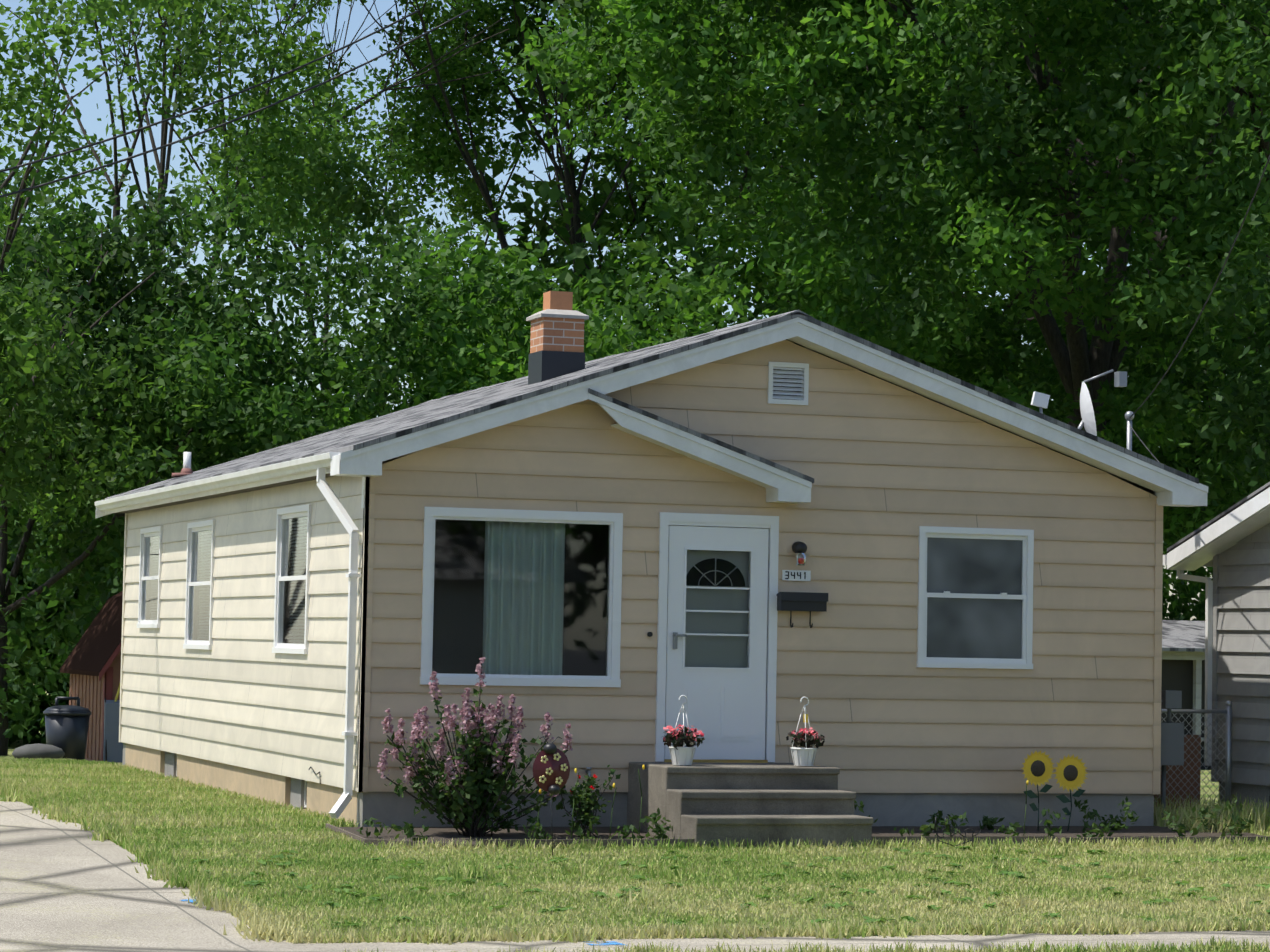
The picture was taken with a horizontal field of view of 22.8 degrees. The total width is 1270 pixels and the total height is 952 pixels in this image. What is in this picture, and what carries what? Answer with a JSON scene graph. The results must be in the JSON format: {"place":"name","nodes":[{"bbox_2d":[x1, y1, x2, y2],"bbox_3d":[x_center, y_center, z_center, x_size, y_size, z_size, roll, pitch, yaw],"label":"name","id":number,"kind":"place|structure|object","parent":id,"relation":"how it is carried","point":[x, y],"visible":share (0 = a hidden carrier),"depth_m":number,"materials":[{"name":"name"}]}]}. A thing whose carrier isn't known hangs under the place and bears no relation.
{"place":"outdoors","nodes":[
{"label":"outdoors","id":0,"kind":"place"},
{"bbox_2d":[103,698,122,761],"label":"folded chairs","id":1,"kind":"object","parent":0,"point":[113,749],"visible":0.23,"depth_m":41.76,"materials":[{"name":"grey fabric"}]},
{"bbox_2d":[114,684,119,701],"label":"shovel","id":2,"kind":"object","parent":1,"relation":"on","point":[117,695],"visible":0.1,"depth_m":41.98,"materials":[{"name":"yellow"}]},
{"bbox_2d":[0,798,311,951],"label":"driveway pavement","id":3,"kind":"structure","parent":0,"point":[69,887],"depth_m":20.29,"materials":[{"name":"concrete"}]},
{"bbox_2d":[0,0,1211,619],"label":"sky","id":4,"kind":"structure","parent":0,"point":[87,105],"materials":[{"name":"blue"}]},
{"bbox_2d":[1,684,1266,931],"bbox_3d":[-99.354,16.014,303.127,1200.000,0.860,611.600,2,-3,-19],"label":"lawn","id":5,"kind":"structure","parent":0,"point":[1205,778],"depth_m":24.34,"materials":[{"name":"plant"}]},
{"bbox_2d":[12,743,64,758],"bbox_3d":[-7.565,3.523,39.953,0.676,0.260,0.520,2,-3,-19],"label":"rock pile","id":6,"kind":"object","parent":5,"relation":"on","point":[36,751],"visible":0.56,"depth_m":39.77,"materials":[{"name":"stone"}]},
{"bbox_2d":[0,210,113,542],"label":"understory tree","id":7,"kind":"object","parent":5,"relation":"on","point":[14,315],"visible":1,"depth_m":42.08,"materials":[{"name":"green plant"}]},
{"bbox_2d":[6,424,114,709],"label":"hedge tree","id":8,"kind":"object","parent":5,"relation":"on","point":[53,607],"visible":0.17,"depth_m":61.58,"materials":[{"name":"green plant"}]},
{"bbox_2d":[7,471,119,746],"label":"hedge tree","id":9,"kind":"object","parent":5,"relation":"on","point":[43,701],"visible":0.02,"depth_m":64.42,"materials":[{"name":"green plant"}]},
{"bbox_2d":[43,697,90,760],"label":"trash can","id":10,"kind":"object","parent":5,"relation":"on","point":[66,727],"visible":0.92,"depth_m":40.26,"materials":[{"name":"grey plastic"}]},
{"bbox_2d":[60,591,122,761],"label":"garden shed","id":11,"kind":"structure","parent":5,"relation":"on","point":[91,665],"depth_m":43.12,"materials":[{"name":"brown wood"}]},
{"bbox_2d":[5,387,326,744],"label":"hedge tree","id":12,"kind":"object","parent":5,"relation":"on","point":[17,726],"depth_m":63.50,"materials":[{"name":"green plant"}]},
{"bbox_2d":[0,126,344,755],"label":"understory tree","id":13,"kind":"object","parent":5,"relation":"on","point":[206,351],"depth_m":48.93,"materials":[{"name":"green plant"}]},
{"bbox_2d":[0,0,426,540],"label":"tree","id":14,"kind":"object","parent":5,"relation":"on","point":[310,149],"depth_m":46.13,"materials":[{"name":"green plant"}]},
{"bbox_2d":[0,0,528,369],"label":"tree","id":15,"kind":"object","parent":5,"relation":"on","point":[129,115],"depth_m":73.11,"materials":[{"name":"green plant"}]},
{"bbox_2d":[0,151,574,681],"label":"understory tree","id":16,"kind":"object","parent":5,"relation":"on","point":[278,261],"depth_m":50.90,"materials":[{"name":"green plant"}]},
{"bbox_2d":[309,388,393,433],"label":"hedge tree","id":17,"kind":"object","parent":5,"relation":"on","point":[332,409],"depth_m":70.81,"materials":[{"name":"green plant"}]},
{"bbox_2d":[97,0,657,423],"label":"slim tree","id":18,"kind":"object","parent":5,"relation":"on","point":[478,205],"depth_m":83.38,"materials":[{"name":"green plant"}]},
{"bbox_2d":[181,899,624,945],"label":"paint marks","id":19,"kind":"object","parent":5,"relation":"on","point":[603,944],"visible":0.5,"depth_m":19.02},
{"bbox_2d":[222,211,774,438],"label":"understory tree","id":20,"kind":"object","parent":5,"relation":"on","point":[501,365],"visible":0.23,"depth_m":49.89,"materials":[{"name":"green plant"}]},
{"bbox_2d":[533,736,569,855],"bbox_3d":[-0.633,2.440,23.903,0.300,0.924,0.105,2,-3,-19],"label":"garden stake ornament","id":21,"kind":"object","parent":5,"relation":"on","point":[551,768],"visible":1,"depth_m":23.90,"materials":[{"name":"black metal"}]},
{"bbox_2d":[0,756,1269,951],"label":"lawn grass","id":22,"kind":"structure","parent":5,"relation":"on","point":[120,805],"depth_m":22.58,"materials":[{"name":"green plant"}]},
{"bbox_2d":[122,743,1153,826],"bbox_3d":[-0.633,3.293,32.173,7.276,0.710,11.106,2,-3,-19],"label":"house foundation","id":23,"kind":"object","parent":5,"relation":"on","point":[389,809],"visible":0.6,"depth_m":27.57,"materials":[{"name":"beige concrete"}]},
{"bbox_2d":[119,340,1162,793],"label":"house walls","id":24,"kind":"structure","parent":5,"relation":"on","point":[889,468],"depth_m":27.34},
{"bbox_2d":[308,507,363,785],"bbox_3d":[-2.527,1.302,26.621,0.012,2.631,1.705,2,-3,-19],"label":"black cable","id":25,"kind":"object","parent":24,"relation":"attached to","point":[360,661],"visible":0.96,"depth_m":25.83,"materials":[{"name":"black rubber"}]},
{"bbox_2d":[316,467,360,818],"bbox_3d":[-2.460,1.366,26.052,0.249,2.890,0.582,3,-3,-25],"label":"downspout","id":26,"kind":"object","parent":24,"relation":"attached to","point":[353,575],"visible":0.94,"depth_m":25.91,"materials":[{"name":"white plastic"}]},
{"bbox_2d":[137,504,1033,686],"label":"house windows","id":27,"kind":"structure","parent":24,"relation":"in","point":[522,597],"depth_m":27.38,"materials":[{"name":"glass"}]},
{"bbox_2d":[96,317,1207,517],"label":"roof trim","id":28,"kind":"structure","parent":24,"relation":"attached to","point":[1166,488],"depth_m":27.08,"materials":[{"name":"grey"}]},
{"bbox_2d":[94,452,341,510],"bbox_3d":[-4.327,0.104,31.159,0.125,0.105,11.420,2,-3,-19],"label":"gutter","id":29,"kind":"object","parent":28,"relation":"attached to","point":[291,467],"visible":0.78,"depth_m":29.79,"materials":[{"name":"white metal"}]},
{"bbox_2d":[105,310,1198,498],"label":"house roof","id":30,"kind":"structure","parent":24,"relation":"on","point":[417,418],"depth_m":28.00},
{"bbox_2d":[171,452,192,476],"bbox_3d":[-5.187,-0.132,36.340,0.320,0.290,0.320,2,-3,-19],"label":"roof vent pipe","id":31,"kind":"object","parent":30,"relation":"on","point":[186,469],"visible":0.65,"depth_m":36.31,"materials":[{"name":"white plastic"}]},
{"bbox_2d":[526,291,588,384],"bbox_3d":[-0.734,-1.221,29.603,0.470,1.015,0.470,2,-3,-19],"label":"chimney","id":32,"kind":"object","parent":30,"relation":"on","point":[557,338],"visible":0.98,"depth_m":29.43,"materials":[{"name":"brick"}]},
{"bbox_2d":[1031,369,1133,450],"bbox_3d":[4.245,-0.275,30.041,1.002,1.412,1.526,1,-3,10],"label":"satellite dish","id":33,"kind":"object","parent":30,"relation":"on","point":[1041,401],"visible":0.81,"depth_m":29.54,"materials":[{"name":"grey metal"}]},
{"bbox_2d":[0,10,1269,461],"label":"overhead wires","id":34,"kind":"object","parent":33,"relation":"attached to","point":[364,64],"visible":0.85,"depth_m":37.28,"materials":[{"name":"black"}]},
{"bbox_2d":[588,388,813,502],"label":"gable trim","id":35,"kind":"structure","parent":24,"relation":"attached to","point":[781,483],"depth_m":26.58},
{"bbox_2d":[585,541,827,776],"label":"wall fixtures","id":36,"kind":"object","parent":24,"relation":"attached to","point":[798,601],"depth_m":26.98,"materials":[{"name":"black metal"}]},
{"bbox_2d":[655,512,778,762],"bbox_3d":[0.693,1.380,26.823,1.080,2.109,0.120,2,-3,-19],"label":"front door","id":37,"kind":"structure","parent":24,"relation":"attached to","point":[717,624],"depth_m":26.84,"materials":[{"name":"white plastic"}]},
{"bbox_2d":[767,362,808,404],"bbox_3d":[1.312,-0.795,27.137,0.370,0.360,0.065,2,-3,-19],"label":"gable vent","id":38,"kind":"object","parent":24,"relation":"attached to","point":[788,383],"visible":0.83,"depth_m":27.13,"materials":[{"name":"white plastic"}]},
{"bbox_2d":[191,845,1269,931],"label":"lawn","id":39,"kind":"structure","parent":5,"relation":"on","point":[808,900],"depth_m":22.26,"materials":[{"name":"green plant"}]},
{"bbox_2d":[356,0,1133,392],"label":"tree","id":40,"kind":"object","parent":5,"relation":"on","point":[408,166],"depth_m":79.19,"materials":[{"name":"green plant"}]},
{"bbox_2d":[627,762,873,848],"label":"front steps","id":41,"kind":"structure","parent":5,"relation":"on","point":[700,802],"depth_m":25.57,"materials":[{"name":"concrete"}]},
{"bbox_2d":[661,695,704,764],"bbox_3d":[0.397,2.090,25.926,0.369,0.576,0.360,2,-3,-19],"label":"flower pot","id":42,"kind":"object","parent":41,"relation":"on","point":[683,755],"depth_m":25.84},
{"bbox_2d":[786,697,824,765],"bbox_3d":[1.423,2.128,26.278,0.328,0.576,0.322,2,-3,-19],"label":"flower pot","id":43,"kind":"object","parent":41,"relation":"on","point":[802,756],"depth_m":26.22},
{"bbox_2d":[325,823,1269,849],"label":"flower bed soil","id":44,"kind":"structure","parent":5,"relation":"on","point":[883,833],"depth_m":25.98,"materials":[{"name":"brown soil"}]},
{"bbox_2d":[377,657,572,837],"bbox_3d":[-1.282,2.180,25.302,1.597,1.457,0.794,2,-3,-19],"label":"lilac shrub","id":45,"kind":"object","parent":44,"relation":"on","point":[471,785],"depth_m":25.20,"materials":[{"name":"plant"}]},
{"bbox_2d":[559,765,620,837],"bbox_3d":[-0.380,2.640,25.526,0.536,0.599,0.397,2,-3,-19],"label":"flowering plant","id":46,"kind":"object","parent":44,"relation":"on","point":[584,818],"depth_m":25.48,"materials":[{"name":"green plant"}]},
{"bbox_2d":[536,765,1028,838],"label":"plant stalks","id":47,"kind":"object","parent":44,"relation":"on","point":[643,768],"visible":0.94,"depth_m":25.14,"materials":[{"name":"green plant"}]},
{"bbox_2d":[356,795,1254,841],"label":"small plants","id":48,"kind":"object","parent":44,"relation":"on","point":[408,828],"visible":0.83,"depth_m":26.62,"materials":[{"name":"green plant"}]},
{"bbox_2d":[1021,750,1087,830],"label":"sunflower decorations","id":49,"kind":"object","parent":44,"relation":"on","point":[1071,775],"visible":0.98,"depth_m":27.33,"materials":[{"name":"yellow metal"}]},
{"bbox_2d":[370,0,1269,571],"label":"tree","id":50,"kind":"object","parent":5,"relation":"on","point":[552,194],"depth_m":78.58,"materials":[{"name":"green plant"}]},
{"bbox_2d":[497,0,1269,570],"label":"tree","id":51,"kind":"object","parent":5,"relation":"on","point":[1093,300],"depth_m":53.50,"materials":[{"name":"green plant"}]},
{"bbox_2d":[518,0,1269,609],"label":"oak tree","id":52,"kind":"object","parent":5,"relation":"on","point":[808,292],"depth_m":53.37,"materials":[{"name":"green plant"}]},
{"bbox_2d":[592,0,1269,620],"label":"tree","id":53,"kind":"object","parent":5,"relation":"on","point":[690,242],"depth_m":77.67,"materials":[{"name":"green plant"}]},
{"bbox_2d":[932,816,980,848],"bbox_3d":[2.610,2.912,25.568,0.440,0.307,0.008,2,-3,-19],"label":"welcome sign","id":54,"kind":"object","parent":5,"relation":"on","point":[951,833],"visible":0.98,"depth_m":25.55,"materials":[{"name":"black metal"}]},
{"bbox_2d":[800,0,1269,511],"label":"tree","id":55,"kind":"object","parent":5,"relation":"on","point":[1211,58],"depth_m":50.88,"materials":[{"name":"green plant"}]},
{"bbox_2d":[924,0,1269,620],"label":"tree","id":56,"kind":"object","parent":5,"relation":"on","point":[1182,617],"depth_m":84.58,"materials":[{"name":"green plant"}]},
{"bbox_2d":[989,196,1269,620],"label":"understory tree","id":57,"kind":"object","parent":5,"relation":"on","point":[1162,459],"depth_m":61.54,"materials":[{"name":"green plant"}]},
{"bbox_2d":[1161,690,1183,824],"bbox_3d":[4.744,2.541,28.379,0.300,1.220,0.320,2,-3,-19],"label":"gas meter","id":58,"kind":"object","parent":5,"relation":"on","point":[1172,743],"visible":0.6,"depth_m":28.27,"materials":[{"name":"grey metal"}]},
{"bbox_2d":[1161,620,1210,769],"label":"garage","id":59,"kind":"structure","parent":5,"relation":"on","point":[1183,656],"depth_m":45.29,"materials":[{"name":"grey"}]},
{"bbox_2d":[1154,701,1231,810],"bbox_3d":[5.011,2.647,29.192,1.158,1.145,0.093,2,-3,-19],"label":"chain-link fence","id":60,"kind":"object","parent":5,"relation":"on","point":[1181,780],"depth_m":29.27,"materials":[{"name":"grey metal"}]},
{"bbox_2d":[1167,482,1269,818],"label":"neighbour house","id":61,"kind":"structure","parent":5,"relation":"on","point":[1233,542],"depth_m":29.32,"materials":[{"name":"grey wood"}]},
{"bbox_2d":[1163,555,1212,765],"bbox_3d":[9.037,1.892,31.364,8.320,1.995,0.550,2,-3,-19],"label":"downspout","id":62,"kind":"object","parent":61,"relation":"attached to","point":[1208,631],"visible":0.69,"depth_m":29.84,"materials":[{"name":"white metal"}]},
{"bbox_2d":[291,929,1269,951],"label":"sidewalk pavement","id":63,"kind":"structure","parent":0,"point":[1174,937],"depth_m":19.38,"materials":[{"name":"concrete"}]}
]}

